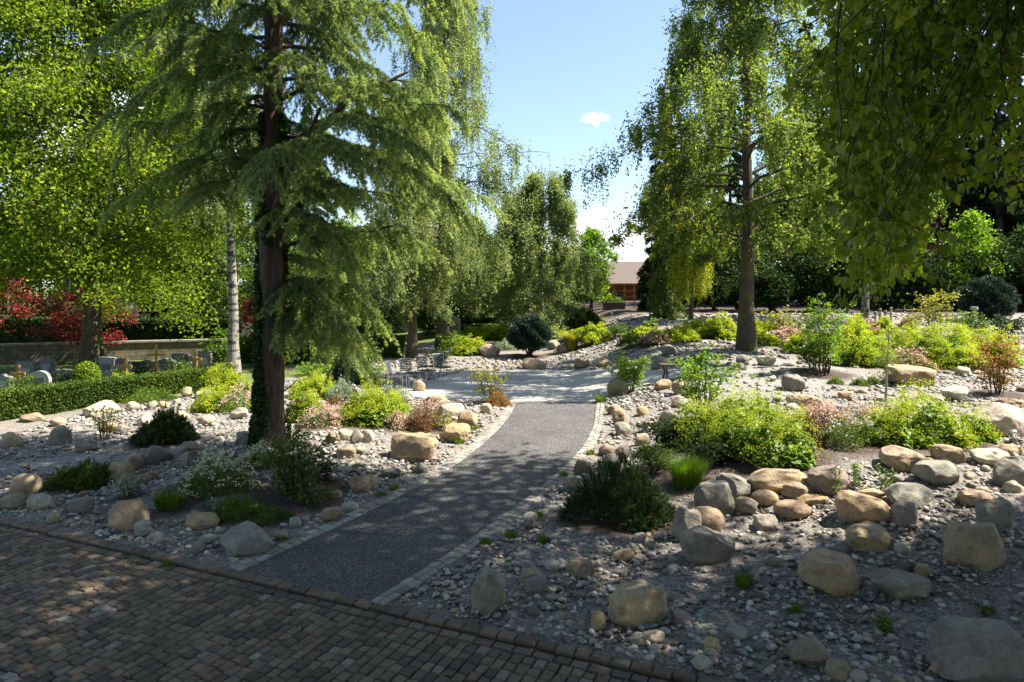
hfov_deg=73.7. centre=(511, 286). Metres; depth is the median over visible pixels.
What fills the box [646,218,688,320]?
conifer tree
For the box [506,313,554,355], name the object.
round pine
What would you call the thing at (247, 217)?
background tree
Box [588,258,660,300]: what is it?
red house
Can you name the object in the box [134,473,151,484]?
boulder
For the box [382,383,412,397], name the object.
lavender clump
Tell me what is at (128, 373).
lady mantle
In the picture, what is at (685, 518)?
boulder
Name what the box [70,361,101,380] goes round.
clipped ball
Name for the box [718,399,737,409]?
boulder
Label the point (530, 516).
cobble
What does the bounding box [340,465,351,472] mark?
cobble
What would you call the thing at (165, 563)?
grass tuft
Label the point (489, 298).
birch tree
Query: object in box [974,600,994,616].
herb tuft
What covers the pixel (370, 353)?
green shrub
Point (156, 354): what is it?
wooden cross
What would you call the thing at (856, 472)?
leafy shoot
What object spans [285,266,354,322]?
dark bush
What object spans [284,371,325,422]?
lady mantle
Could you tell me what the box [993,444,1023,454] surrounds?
boulder
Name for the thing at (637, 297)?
window
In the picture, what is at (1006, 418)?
boulder
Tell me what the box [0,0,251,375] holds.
lime tree
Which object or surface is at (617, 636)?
cobble
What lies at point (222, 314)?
spruce tree
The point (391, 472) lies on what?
boulder
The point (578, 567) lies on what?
boulder
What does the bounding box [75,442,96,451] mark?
boulder
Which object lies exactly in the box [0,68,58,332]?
lime tree
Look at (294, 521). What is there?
boulder
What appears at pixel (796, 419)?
lady mantle
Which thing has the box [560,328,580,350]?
grass clump
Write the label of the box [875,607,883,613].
cobble
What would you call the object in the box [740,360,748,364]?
cobble
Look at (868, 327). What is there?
lady mantle
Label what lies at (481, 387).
yellow shrub
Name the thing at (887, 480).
leafy shoot
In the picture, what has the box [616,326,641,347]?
green cushion
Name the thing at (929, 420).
lady mantle
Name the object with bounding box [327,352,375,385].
dwarf pine
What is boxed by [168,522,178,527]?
cobble
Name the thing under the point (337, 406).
pink flower patch
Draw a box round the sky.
[0,0,1023,290]
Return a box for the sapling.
[866,323,909,405]
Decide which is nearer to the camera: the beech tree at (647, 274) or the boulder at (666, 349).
the boulder at (666, 349)
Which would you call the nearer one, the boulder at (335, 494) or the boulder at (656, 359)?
the boulder at (335, 494)
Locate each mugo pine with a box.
[128,403,201,447]
[557,447,675,530]
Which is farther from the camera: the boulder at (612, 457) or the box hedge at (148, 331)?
the box hedge at (148, 331)
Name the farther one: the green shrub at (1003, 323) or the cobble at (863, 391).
the green shrub at (1003, 323)
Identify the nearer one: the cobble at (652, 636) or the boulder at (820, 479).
the cobble at (652, 636)
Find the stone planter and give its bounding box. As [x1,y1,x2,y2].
[602,295,624,309]
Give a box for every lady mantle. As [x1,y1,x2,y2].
[112,369,133,375]
[188,385,237,412]
[193,362,251,395]
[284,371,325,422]
[285,369,339,400]
[329,372,411,427]
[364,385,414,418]
[451,333,487,355]
[461,326,497,340]
[484,323,509,340]
[551,323,566,338]
[564,321,612,345]
[623,325,663,337]
[652,323,700,342]
[662,383,733,451]
[681,317,716,337]
[697,398,764,456]
[699,310,736,340]
[704,371,793,444]
[717,398,828,468]
[755,317,777,331]
[756,328,780,345]
[770,402,823,438]
[780,323,833,352]
[829,329,898,367]
[835,315,879,352]
[838,312,875,334]
[859,395,937,449]
[871,314,897,333]
[876,326,925,349]
[878,375,984,451]
[879,317,990,369]
[948,398,1005,444]
[951,325,1004,348]
[980,323,1023,367]
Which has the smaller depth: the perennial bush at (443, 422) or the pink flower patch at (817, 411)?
the pink flower patch at (817, 411)
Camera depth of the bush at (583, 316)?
33.48 m
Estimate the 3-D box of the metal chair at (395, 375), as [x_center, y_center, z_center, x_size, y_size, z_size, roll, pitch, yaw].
[-3.657,2.805,21.541,0.605,0.894,0.445,0,0,9]
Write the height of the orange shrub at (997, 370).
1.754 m
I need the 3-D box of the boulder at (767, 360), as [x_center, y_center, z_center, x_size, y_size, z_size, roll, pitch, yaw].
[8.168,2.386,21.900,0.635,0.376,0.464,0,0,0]
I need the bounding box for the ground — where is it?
[0,289,1023,681]
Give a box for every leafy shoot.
[831,464,843,495]
[850,463,861,486]
[875,463,895,491]
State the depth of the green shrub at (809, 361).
20.80 m
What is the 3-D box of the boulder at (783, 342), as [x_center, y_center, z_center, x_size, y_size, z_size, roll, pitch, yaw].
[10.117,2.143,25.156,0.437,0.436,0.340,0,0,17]
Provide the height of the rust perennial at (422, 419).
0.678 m
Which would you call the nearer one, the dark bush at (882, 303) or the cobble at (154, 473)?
the cobble at (154, 473)
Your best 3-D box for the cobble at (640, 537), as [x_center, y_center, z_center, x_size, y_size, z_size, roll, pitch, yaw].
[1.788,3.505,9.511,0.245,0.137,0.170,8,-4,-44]
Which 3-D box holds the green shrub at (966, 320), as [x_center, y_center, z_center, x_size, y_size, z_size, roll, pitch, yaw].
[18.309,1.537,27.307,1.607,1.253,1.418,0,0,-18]
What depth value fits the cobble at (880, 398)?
16.47 m
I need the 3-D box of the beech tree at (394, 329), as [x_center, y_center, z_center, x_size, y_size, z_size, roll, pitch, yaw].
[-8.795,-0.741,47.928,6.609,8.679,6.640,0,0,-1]
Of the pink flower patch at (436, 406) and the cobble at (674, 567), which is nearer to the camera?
the cobble at (674, 567)
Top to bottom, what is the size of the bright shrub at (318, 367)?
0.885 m
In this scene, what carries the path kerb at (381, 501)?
on the ground
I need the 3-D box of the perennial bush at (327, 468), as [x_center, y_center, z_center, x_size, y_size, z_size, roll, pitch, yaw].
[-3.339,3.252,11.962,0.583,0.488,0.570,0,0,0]
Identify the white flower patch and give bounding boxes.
[171,440,265,499]
[233,438,278,467]
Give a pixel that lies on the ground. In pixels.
(998, 597)
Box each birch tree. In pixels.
[157,20,262,378]
[344,60,478,357]
[350,0,554,349]
[457,187,575,321]
[471,166,615,339]
[556,0,905,351]
[664,219,715,320]
[795,120,949,319]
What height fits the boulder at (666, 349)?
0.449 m
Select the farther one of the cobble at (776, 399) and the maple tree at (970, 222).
the maple tree at (970, 222)
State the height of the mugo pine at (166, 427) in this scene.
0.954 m
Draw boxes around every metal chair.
[385,360,406,388]
[399,358,419,387]
[415,356,435,384]
[432,353,450,379]
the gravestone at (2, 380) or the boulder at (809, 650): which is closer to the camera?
the boulder at (809, 650)
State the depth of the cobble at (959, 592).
7.57 m
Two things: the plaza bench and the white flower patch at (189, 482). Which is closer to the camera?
the white flower patch at (189, 482)
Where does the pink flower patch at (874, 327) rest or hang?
on the ground
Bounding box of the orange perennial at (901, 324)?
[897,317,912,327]
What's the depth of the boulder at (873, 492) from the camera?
10.08 m
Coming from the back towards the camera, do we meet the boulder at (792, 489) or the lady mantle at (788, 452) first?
the lady mantle at (788, 452)
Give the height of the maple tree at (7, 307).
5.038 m
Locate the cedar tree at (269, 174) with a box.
[77,0,507,455]
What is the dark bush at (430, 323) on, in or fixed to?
on the ground
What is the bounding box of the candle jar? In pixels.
[1009,429,1016,444]
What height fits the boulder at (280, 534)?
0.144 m
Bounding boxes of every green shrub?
[284,334,294,363]
[298,340,335,371]
[352,359,386,394]
[359,335,382,363]
[422,347,454,366]
[604,321,631,336]
[787,329,832,368]
[944,309,994,334]
[985,312,1023,336]
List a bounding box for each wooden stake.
[873,311,876,322]
[878,308,881,322]
[889,307,892,322]
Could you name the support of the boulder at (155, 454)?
on the ground
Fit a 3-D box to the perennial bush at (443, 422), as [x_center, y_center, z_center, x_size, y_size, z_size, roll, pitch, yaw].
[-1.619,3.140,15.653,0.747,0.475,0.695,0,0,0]
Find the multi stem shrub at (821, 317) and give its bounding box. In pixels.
[794,292,856,374]
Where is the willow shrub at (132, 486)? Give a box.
[108,473,148,498]
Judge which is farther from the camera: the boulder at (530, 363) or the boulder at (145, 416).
the boulder at (530, 363)
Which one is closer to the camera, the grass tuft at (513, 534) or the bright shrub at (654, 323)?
the grass tuft at (513, 534)
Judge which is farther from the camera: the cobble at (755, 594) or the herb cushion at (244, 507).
the herb cushion at (244, 507)
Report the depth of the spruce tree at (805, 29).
51.58 m
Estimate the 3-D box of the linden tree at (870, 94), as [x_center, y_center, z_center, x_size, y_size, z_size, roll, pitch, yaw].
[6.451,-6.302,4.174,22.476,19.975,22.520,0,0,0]
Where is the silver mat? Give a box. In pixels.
[200,495,240,510]
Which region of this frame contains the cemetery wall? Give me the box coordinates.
[0,338,226,363]
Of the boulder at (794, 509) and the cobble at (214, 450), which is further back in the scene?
the cobble at (214, 450)
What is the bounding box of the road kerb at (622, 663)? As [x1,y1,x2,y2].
[0,517,729,681]
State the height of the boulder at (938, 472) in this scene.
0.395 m
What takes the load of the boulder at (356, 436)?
on the ground
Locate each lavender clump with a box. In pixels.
[322,375,360,402]
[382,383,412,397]
[494,339,515,350]
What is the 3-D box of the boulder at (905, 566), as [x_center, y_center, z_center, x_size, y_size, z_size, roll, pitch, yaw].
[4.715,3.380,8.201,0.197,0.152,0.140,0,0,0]
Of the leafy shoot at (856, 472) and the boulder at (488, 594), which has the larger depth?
the leafy shoot at (856, 472)
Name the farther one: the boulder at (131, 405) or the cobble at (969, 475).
the boulder at (131, 405)
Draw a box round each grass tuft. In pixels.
[161,560,173,566]
[375,491,386,496]
[389,483,402,489]
[452,438,466,443]
[468,423,480,429]
[478,536,491,544]
[504,529,519,538]
[533,509,543,517]
[536,534,550,543]
[559,471,568,476]
[585,448,595,454]
[592,392,610,402]
[729,568,756,588]
[785,603,809,613]
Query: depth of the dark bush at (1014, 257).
39.42 m
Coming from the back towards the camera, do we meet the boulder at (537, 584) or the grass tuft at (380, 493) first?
the grass tuft at (380, 493)
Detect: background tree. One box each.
[0,194,52,321]
[0,205,76,321]
[112,168,240,321]
[154,205,255,322]
[221,205,256,325]
[237,230,311,336]
[297,214,386,336]
[458,211,491,285]
[546,254,583,305]
[869,237,913,308]
[1002,225,1023,308]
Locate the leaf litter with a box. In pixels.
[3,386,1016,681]
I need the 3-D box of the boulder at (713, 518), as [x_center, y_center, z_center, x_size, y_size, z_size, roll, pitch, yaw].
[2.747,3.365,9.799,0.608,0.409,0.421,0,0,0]
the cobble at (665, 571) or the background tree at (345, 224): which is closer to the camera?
the cobble at (665, 571)
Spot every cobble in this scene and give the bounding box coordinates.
[57,508,66,512]
[77,490,92,496]
[90,516,98,522]
[147,470,158,478]
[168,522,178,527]
[176,527,183,532]
[208,446,219,451]
[214,436,224,441]
[214,527,225,533]
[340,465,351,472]
[522,512,537,521]
[524,521,532,527]
[524,606,539,615]
[545,559,560,570]
[557,603,566,609]
[563,527,570,532]
[573,592,586,599]
[612,567,626,576]
[614,634,621,641]
[631,546,639,552]
[633,532,646,542]
[643,629,664,643]
[661,568,669,574]
[667,563,679,572]
[668,556,677,561]
[671,609,692,623]
[729,593,741,601]
[730,605,739,611]
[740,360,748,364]
[750,590,764,600]
[753,603,763,610]
[767,555,781,566]
[768,375,776,380]
[769,580,775,585]
[772,396,782,401]
[776,370,784,373]
[785,403,799,410]
[785,633,793,641]
[787,563,795,568]
[788,362,796,365]
[789,613,800,619]
[793,553,803,561]
[836,544,848,553]
[858,389,867,393]
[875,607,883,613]
[876,397,889,402]
[891,474,904,482]
[896,614,905,619]
[923,529,931,535]
[934,396,943,400]
[953,589,967,596]
[964,471,976,479]
[966,482,975,487]
[975,486,990,492]
[981,465,990,471]
[1016,386,1023,391]
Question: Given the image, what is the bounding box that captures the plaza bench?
[658,363,704,378]
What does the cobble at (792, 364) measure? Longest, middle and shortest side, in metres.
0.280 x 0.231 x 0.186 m
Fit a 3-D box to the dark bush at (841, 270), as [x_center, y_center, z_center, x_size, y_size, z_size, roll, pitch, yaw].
[18.918,-1.508,39.023,4.975,6.207,5.459,0,0,-2]
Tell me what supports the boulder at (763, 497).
on the ground
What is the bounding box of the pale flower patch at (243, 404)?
[217,378,251,412]
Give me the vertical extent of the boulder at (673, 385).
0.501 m
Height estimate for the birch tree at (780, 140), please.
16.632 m
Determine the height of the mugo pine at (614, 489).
1.141 m
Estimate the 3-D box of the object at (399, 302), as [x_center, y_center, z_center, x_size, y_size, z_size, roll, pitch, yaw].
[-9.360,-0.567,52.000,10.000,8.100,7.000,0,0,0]
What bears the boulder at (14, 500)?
on the ground
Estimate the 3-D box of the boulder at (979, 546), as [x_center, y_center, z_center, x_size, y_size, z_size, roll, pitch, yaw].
[5.556,3.165,8.234,0.673,0.640,0.481,0,0,12]
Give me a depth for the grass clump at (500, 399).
18.45 m
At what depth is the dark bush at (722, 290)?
39.36 m
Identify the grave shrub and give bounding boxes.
[3,372,36,387]
[51,366,71,382]
[69,357,93,368]
[106,366,134,375]
[132,360,164,373]
[166,355,198,370]
[200,327,244,365]
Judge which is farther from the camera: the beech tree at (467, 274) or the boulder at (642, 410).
the beech tree at (467, 274)
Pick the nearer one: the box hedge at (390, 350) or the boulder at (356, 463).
the boulder at (356, 463)
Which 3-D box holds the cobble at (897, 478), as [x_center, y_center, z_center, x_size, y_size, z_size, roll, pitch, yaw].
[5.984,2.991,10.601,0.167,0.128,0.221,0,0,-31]
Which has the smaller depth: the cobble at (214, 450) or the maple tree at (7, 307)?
the cobble at (214, 450)
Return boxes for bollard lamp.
[970,307,977,324]
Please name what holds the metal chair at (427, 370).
on the plaza
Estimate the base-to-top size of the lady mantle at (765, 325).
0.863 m
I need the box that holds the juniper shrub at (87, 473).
[40,456,115,490]
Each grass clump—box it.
[144,485,193,510]
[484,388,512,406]
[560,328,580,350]
[661,451,716,488]
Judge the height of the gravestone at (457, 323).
1.410 m
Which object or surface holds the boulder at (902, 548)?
on the ground
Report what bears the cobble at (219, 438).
on the ground
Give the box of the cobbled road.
[0,525,668,681]
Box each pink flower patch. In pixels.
[289,392,328,412]
[293,401,352,428]
[323,396,351,417]
[376,407,421,430]
[411,395,456,416]
[637,329,680,343]
[766,325,801,339]
[785,398,860,429]
[837,401,910,421]
[865,318,884,334]
[888,341,940,372]
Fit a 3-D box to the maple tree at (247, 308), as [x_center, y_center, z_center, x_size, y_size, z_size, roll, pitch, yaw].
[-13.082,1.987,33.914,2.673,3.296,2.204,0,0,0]
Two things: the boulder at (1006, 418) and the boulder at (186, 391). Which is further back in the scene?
the boulder at (186, 391)
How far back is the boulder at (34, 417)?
18.04 m
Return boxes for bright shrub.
[290,361,333,380]
[435,330,468,352]
[601,347,652,391]
[644,317,661,329]
[901,313,927,327]
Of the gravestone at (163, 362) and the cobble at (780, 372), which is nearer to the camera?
the cobble at (780, 372)
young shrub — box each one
[86,403,123,439]
[755,305,804,328]
[906,288,964,334]
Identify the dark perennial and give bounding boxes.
[639,413,688,449]
[670,430,743,467]
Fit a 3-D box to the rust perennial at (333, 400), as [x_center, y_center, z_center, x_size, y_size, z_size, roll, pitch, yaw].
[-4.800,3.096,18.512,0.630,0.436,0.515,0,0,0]
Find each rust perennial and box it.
[326,393,343,405]
[406,402,441,432]
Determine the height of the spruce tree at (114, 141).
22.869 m
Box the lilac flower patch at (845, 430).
[821,400,889,449]
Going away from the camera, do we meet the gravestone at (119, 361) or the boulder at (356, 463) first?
the boulder at (356, 463)
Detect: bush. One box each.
[246,425,339,497]
[282,478,335,509]
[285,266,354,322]
[304,457,337,480]
[326,275,401,335]
[397,279,483,336]
[426,413,456,428]
[458,312,502,324]
[496,315,545,322]
[547,279,588,320]
[563,305,602,332]
[630,439,678,471]
[686,257,740,310]
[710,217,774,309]
[715,251,829,312]
[765,232,847,311]
[801,210,898,311]
[855,284,923,310]
[881,243,960,311]
[916,287,959,310]
[940,223,1023,305]
[1000,262,1023,305]
[1008,232,1023,306]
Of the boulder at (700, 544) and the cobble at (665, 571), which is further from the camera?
the boulder at (700, 544)
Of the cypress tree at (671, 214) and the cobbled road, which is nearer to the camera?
the cobbled road
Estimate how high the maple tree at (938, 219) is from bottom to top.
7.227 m
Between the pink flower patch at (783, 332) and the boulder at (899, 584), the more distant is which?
the pink flower patch at (783, 332)
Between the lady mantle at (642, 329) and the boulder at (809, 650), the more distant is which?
the lady mantle at (642, 329)
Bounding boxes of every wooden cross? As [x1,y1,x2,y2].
[10,365,25,382]
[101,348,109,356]
[118,357,131,374]
[147,344,164,372]
[189,351,201,368]
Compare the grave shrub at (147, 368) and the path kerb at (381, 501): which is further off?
the grave shrub at (147, 368)
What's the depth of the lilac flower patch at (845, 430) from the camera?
11.99 m
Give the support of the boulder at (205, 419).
on the ground
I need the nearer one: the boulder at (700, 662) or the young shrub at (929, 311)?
the boulder at (700, 662)
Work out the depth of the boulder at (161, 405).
19.31 m
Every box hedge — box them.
[0,316,249,342]
[0,363,236,420]
[239,335,368,365]
[369,333,406,357]
[461,322,512,331]
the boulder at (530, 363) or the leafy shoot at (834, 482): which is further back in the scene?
the boulder at (530, 363)
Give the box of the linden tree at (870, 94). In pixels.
[777,0,1023,313]
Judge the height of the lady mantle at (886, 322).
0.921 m
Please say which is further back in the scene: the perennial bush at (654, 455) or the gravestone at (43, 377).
the gravestone at (43, 377)
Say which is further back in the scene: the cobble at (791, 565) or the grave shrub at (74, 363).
the grave shrub at (74, 363)
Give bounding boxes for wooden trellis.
[613,284,635,307]
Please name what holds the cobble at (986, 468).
on the ground
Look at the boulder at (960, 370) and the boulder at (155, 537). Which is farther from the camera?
the boulder at (960, 370)
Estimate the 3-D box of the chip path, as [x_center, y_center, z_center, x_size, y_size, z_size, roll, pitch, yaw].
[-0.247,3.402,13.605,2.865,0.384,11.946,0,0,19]
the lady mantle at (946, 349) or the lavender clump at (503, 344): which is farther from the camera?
the lavender clump at (503, 344)
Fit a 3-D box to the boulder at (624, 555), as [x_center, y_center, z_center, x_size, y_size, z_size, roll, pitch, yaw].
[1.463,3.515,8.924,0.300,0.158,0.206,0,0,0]
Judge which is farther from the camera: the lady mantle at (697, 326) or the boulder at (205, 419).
the lady mantle at (697, 326)
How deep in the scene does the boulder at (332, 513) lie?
10.32 m
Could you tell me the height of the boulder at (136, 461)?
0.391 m
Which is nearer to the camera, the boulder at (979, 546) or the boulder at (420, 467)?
the boulder at (979, 546)
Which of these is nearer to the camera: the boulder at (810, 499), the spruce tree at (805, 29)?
the boulder at (810, 499)
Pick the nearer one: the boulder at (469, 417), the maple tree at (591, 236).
the boulder at (469, 417)
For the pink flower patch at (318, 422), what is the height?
0.667 m
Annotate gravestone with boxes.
[0,374,13,387]
[15,361,36,384]
[27,370,51,385]
[39,357,55,380]
[56,369,73,381]
[98,357,116,376]
[115,358,131,376]
[131,361,145,373]
[136,359,154,373]
[158,358,175,370]
[172,353,189,368]
[188,355,193,368]
[195,350,212,368]
[213,351,223,365]
[448,315,460,341]
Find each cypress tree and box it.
[633,93,695,311]
[644,56,699,314]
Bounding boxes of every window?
[615,289,621,299]
[635,289,643,300]
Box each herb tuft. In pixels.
[872,613,898,632]
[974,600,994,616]
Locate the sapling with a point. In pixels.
(888, 333)
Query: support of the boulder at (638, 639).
on the ground
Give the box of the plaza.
[402,366,684,401]
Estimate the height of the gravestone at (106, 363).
0.892 m
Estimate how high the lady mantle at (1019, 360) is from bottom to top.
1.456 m
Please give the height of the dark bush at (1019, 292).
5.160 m
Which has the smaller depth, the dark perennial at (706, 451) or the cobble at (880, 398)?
the dark perennial at (706, 451)
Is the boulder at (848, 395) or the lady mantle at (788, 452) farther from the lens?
the boulder at (848, 395)
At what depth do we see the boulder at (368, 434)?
14.47 m
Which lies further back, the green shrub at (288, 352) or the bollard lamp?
the bollard lamp
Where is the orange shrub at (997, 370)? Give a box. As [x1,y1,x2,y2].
[965,332,1023,393]
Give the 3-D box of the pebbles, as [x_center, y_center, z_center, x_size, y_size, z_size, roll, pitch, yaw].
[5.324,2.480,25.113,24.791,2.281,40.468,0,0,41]
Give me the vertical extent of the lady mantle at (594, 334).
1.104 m
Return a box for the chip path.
[242,401,595,600]
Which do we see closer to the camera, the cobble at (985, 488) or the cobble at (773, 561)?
the cobble at (773, 561)
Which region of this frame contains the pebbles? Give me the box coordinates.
[0,312,1023,681]
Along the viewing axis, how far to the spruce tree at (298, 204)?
59.01 m
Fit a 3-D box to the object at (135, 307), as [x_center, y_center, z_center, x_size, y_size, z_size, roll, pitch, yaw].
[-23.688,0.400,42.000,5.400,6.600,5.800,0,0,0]
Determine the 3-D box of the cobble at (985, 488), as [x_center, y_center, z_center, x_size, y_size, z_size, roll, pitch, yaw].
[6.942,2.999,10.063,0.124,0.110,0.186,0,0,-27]
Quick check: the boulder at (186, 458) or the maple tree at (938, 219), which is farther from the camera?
the maple tree at (938, 219)
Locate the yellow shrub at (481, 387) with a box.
[467,362,514,401]
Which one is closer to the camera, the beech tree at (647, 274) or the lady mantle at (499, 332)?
the lady mantle at (499, 332)
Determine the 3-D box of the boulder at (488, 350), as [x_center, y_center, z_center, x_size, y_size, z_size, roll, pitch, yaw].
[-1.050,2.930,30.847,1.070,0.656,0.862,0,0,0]
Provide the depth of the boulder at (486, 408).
17.51 m
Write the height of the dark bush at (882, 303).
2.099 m
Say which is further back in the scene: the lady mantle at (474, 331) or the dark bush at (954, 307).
the dark bush at (954, 307)
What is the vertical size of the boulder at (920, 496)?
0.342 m
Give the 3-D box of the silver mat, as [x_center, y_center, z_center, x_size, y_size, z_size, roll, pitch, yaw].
[-4.681,3.447,10.952,0.720,0.180,0.588,0,0,0]
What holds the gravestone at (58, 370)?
on the ground
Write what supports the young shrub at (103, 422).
on the ground
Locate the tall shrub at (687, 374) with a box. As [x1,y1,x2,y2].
[665,343,740,418]
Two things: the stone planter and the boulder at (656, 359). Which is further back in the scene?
the stone planter
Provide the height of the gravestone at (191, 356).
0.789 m
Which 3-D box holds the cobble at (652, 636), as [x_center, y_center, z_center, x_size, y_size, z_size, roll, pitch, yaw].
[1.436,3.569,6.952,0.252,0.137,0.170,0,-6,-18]
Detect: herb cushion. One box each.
[121,387,179,403]
[214,490,260,522]
[246,503,295,526]
[827,375,844,384]
[849,376,869,385]
[865,375,881,384]
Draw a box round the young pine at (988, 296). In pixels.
[956,274,1022,321]
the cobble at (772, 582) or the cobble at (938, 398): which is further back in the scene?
the cobble at (938, 398)
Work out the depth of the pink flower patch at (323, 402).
18.17 m
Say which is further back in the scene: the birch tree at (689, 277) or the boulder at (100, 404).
the birch tree at (689, 277)
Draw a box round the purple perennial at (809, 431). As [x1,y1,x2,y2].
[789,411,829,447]
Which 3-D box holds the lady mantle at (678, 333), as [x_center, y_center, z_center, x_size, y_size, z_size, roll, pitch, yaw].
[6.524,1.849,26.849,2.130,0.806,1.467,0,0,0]
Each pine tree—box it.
[907,14,980,304]
[937,5,1023,242]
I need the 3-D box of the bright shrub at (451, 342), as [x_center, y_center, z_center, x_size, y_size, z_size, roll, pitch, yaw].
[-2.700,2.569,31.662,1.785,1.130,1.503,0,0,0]
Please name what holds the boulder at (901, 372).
on the ground
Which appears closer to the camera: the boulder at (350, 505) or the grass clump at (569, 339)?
the boulder at (350, 505)
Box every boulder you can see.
[0,492,28,509]
[2,432,23,447]
[9,474,43,493]
[19,412,44,421]
[27,493,53,509]
[46,425,72,444]
[46,512,60,523]
[49,417,66,425]
[67,497,94,513]
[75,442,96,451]
[82,400,120,416]
[100,421,116,431]
[107,460,134,479]
[108,498,149,531]
[116,425,128,433]
[126,401,139,411]
[126,453,144,470]
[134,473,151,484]
[134,520,152,530]
[134,527,153,536]
[136,412,152,425]
[144,445,173,464]
[146,401,157,409]
[146,531,163,544]
[158,401,169,408]
[172,399,180,405]
[175,411,187,416]
[179,449,209,467]
[180,387,191,396]
[180,441,201,452]
[185,512,219,529]
[191,541,205,552]
[198,415,214,425]
[200,533,215,543]
[219,520,274,556]
[228,407,247,418]
[235,431,248,444]
[273,530,288,539]
[289,517,300,526]
[318,506,342,521]
[324,431,340,442]
[329,489,341,497]
[336,446,355,458]
[338,429,351,439]
[341,501,358,510]
[345,474,379,491]
[348,459,366,467]
[350,429,363,443]
[355,446,367,454]
[361,429,374,442]
[381,468,400,477]
[391,432,437,461]
[401,394,411,402]
[413,379,424,390]
[413,462,428,472]
[423,395,447,406]
[437,403,463,416]
[439,423,470,441]
[457,410,477,426]
[471,567,505,616]
[477,344,500,356]
[480,403,491,413]
[519,567,540,582]
[522,358,546,369]
[524,574,548,593]
[547,340,559,349]
[554,611,565,620]
[556,344,568,352]
[563,474,582,491]
[565,557,595,578]
[574,459,591,474]
[575,357,589,367]
[591,610,605,631]
[594,357,608,367]
[598,444,615,454]
[601,453,620,468]
[606,404,620,413]
[607,376,628,396]
[608,579,666,629]
[611,408,626,422]
[613,549,634,561]
[614,422,631,435]
[614,445,631,457]
[630,632,647,646]
[635,433,648,445]
[636,406,647,415]
[650,355,667,369]
[654,379,671,389]
[659,411,675,423]
[661,344,675,354]
[671,380,683,394]
[671,396,686,407]
[671,507,701,538]
[678,525,734,564]
[689,506,724,531]
[691,655,712,670]
[694,480,735,514]
[703,648,717,657]
[704,636,720,652]
[715,472,751,501]
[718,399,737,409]
[728,622,748,639]
[732,362,747,369]
[735,496,757,514]
[736,354,749,362]
[749,468,807,493]
[750,489,778,506]
[753,514,777,530]
[757,355,775,365]
[773,499,810,518]
[780,339,788,346]
[781,374,805,390]
[781,481,814,498]
[785,394,821,406]
[785,634,832,666]
[795,493,828,505]
[797,547,862,596]
[807,464,850,494]
[825,658,850,680]
[835,490,891,522]
[837,391,853,400]
[845,521,893,552]
[848,669,867,681]
[857,487,883,498]
[869,568,931,600]
[878,445,927,471]
[884,482,934,508]
[885,364,936,386]
[890,500,917,527]
[893,542,910,554]
[896,561,912,571]
[911,460,959,484]
[914,563,930,576]
[925,617,1023,681]
[929,444,966,462]
[931,660,941,676]
[940,386,968,400]
[942,521,1005,571]
[954,366,970,375]
[957,489,992,505]
[963,402,1023,437]
[968,448,1009,465]
[975,497,1017,529]
[992,457,1023,485]
[993,398,1023,407]
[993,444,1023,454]
[1002,480,1023,492]
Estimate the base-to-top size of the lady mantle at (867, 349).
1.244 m
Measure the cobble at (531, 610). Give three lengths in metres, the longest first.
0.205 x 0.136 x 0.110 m
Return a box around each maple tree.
[0,267,43,337]
[19,285,143,348]
[227,296,253,336]
[568,225,624,309]
[919,204,963,306]
[929,207,1012,294]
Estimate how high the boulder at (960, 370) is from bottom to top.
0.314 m
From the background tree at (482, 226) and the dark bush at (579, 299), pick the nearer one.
the dark bush at (579, 299)
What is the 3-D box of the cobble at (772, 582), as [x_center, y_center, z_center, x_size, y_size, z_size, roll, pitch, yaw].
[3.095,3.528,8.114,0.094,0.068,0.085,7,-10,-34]
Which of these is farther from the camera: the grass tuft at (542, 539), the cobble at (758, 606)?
the grass tuft at (542, 539)
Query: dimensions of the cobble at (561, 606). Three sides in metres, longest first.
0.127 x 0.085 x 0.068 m
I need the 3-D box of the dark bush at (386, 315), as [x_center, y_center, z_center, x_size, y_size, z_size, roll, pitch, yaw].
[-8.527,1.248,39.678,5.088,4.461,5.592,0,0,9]
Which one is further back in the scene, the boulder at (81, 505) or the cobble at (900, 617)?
the boulder at (81, 505)
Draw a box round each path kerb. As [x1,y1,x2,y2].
[229,401,516,570]
[372,402,603,605]
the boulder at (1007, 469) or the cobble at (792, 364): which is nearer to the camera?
the boulder at (1007, 469)
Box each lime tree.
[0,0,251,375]
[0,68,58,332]
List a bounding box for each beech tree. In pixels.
[359,217,407,332]
[417,263,465,334]
[455,237,496,321]
[583,250,609,302]
[637,253,658,294]
[728,178,812,306]
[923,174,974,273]
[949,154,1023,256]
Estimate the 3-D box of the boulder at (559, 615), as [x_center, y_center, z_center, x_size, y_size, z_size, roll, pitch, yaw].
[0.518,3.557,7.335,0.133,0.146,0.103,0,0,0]
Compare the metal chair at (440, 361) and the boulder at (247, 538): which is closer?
the boulder at (247, 538)
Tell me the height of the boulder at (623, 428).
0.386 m
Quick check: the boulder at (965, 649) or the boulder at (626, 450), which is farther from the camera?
the boulder at (626, 450)
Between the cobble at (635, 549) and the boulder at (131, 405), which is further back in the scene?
the boulder at (131, 405)
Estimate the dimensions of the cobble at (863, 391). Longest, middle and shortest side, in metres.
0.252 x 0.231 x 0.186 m
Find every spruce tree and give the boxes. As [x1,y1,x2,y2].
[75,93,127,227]
[129,92,227,322]
[288,110,330,304]
[680,135,709,303]
[694,83,766,304]
[755,19,860,306]
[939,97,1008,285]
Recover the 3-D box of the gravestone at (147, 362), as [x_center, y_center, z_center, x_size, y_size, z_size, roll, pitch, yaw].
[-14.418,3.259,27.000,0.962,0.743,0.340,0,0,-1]

